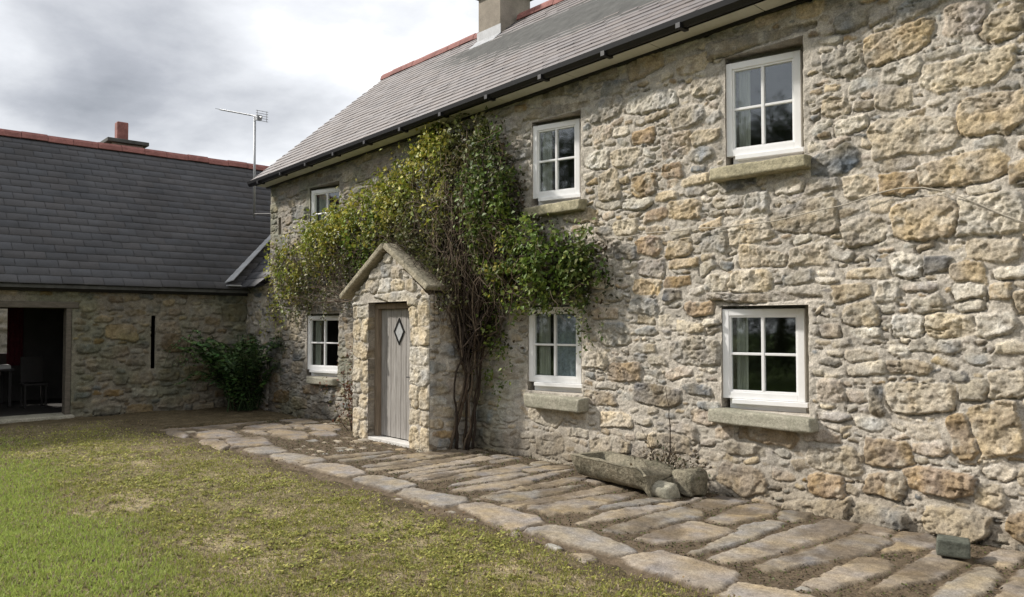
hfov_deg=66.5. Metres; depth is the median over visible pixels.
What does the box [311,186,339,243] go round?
window
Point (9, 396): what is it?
dining table
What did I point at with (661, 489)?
boulder
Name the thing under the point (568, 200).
window
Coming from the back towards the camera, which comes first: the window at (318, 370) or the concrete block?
the window at (318, 370)
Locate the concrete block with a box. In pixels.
[936,534,970,558]
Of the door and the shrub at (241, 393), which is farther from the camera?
the shrub at (241, 393)
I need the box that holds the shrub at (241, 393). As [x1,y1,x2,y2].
[163,328,285,411]
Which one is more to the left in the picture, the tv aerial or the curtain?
the curtain
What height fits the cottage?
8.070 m
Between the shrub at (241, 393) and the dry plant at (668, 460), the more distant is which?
the shrub at (241, 393)
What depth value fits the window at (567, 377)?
9.20 m
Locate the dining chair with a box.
[19,356,48,408]
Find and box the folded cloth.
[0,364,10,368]
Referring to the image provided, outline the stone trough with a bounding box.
[570,451,674,497]
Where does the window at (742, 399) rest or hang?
in the cottage
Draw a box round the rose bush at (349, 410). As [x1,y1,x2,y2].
[314,344,355,430]
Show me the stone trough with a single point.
(613, 467)
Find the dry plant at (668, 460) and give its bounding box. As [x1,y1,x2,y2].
[620,387,712,483]
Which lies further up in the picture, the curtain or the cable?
the cable
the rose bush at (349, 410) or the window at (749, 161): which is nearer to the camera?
the window at (749, 161)
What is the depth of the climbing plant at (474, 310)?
9.84 m
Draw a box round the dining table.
[0,368,14,406]
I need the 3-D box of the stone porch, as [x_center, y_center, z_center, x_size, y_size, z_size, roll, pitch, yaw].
[-1.492,0.658,10.745,0.786,2.790,2.199,2,-3,-41]
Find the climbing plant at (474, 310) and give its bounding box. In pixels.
[259,105,631,449]
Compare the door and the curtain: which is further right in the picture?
the door
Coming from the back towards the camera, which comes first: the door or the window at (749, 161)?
the door
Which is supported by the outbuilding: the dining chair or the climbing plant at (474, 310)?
the dining chair
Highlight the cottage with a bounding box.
[247,0,1023,551]
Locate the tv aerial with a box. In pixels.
[215,108,270,217]
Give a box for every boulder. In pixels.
[652,480,679,498]
[671,467,707,496]
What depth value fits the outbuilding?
14.89 m
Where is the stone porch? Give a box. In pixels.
[339,243,472,451]
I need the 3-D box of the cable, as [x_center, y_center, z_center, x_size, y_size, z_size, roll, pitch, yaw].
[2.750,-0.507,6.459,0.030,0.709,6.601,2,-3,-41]
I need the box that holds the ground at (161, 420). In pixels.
[0,405,710,596]
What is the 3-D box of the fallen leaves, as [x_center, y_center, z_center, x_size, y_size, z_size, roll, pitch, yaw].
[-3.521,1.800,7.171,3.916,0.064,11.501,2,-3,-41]
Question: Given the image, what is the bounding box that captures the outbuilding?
[0,121,270,423]
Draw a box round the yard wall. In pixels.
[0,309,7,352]
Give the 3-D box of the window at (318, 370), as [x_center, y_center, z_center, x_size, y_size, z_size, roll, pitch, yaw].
[-3.137,0.782,13.410,0.518,1.372,1.186,2,-3,-41]
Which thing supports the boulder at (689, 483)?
on the path
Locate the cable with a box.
[562,187,1023,245]
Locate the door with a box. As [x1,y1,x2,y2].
[381,309,410,439]
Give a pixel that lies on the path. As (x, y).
(928, 566)
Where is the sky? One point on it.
(73, 69)
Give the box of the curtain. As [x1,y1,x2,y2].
[6,308,23,365]
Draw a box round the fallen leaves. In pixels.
[0,420,734,596]
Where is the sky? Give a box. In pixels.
[0,0,547,165]
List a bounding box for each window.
[306,314,338,385]
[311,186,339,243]
[408,161,434,225]
[523,117,587,217]
[523,305,588,412]
[708,305,818,432]
[709,45,811,182]
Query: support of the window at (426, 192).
in the cottage
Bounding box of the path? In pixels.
[160,418,1023,596]

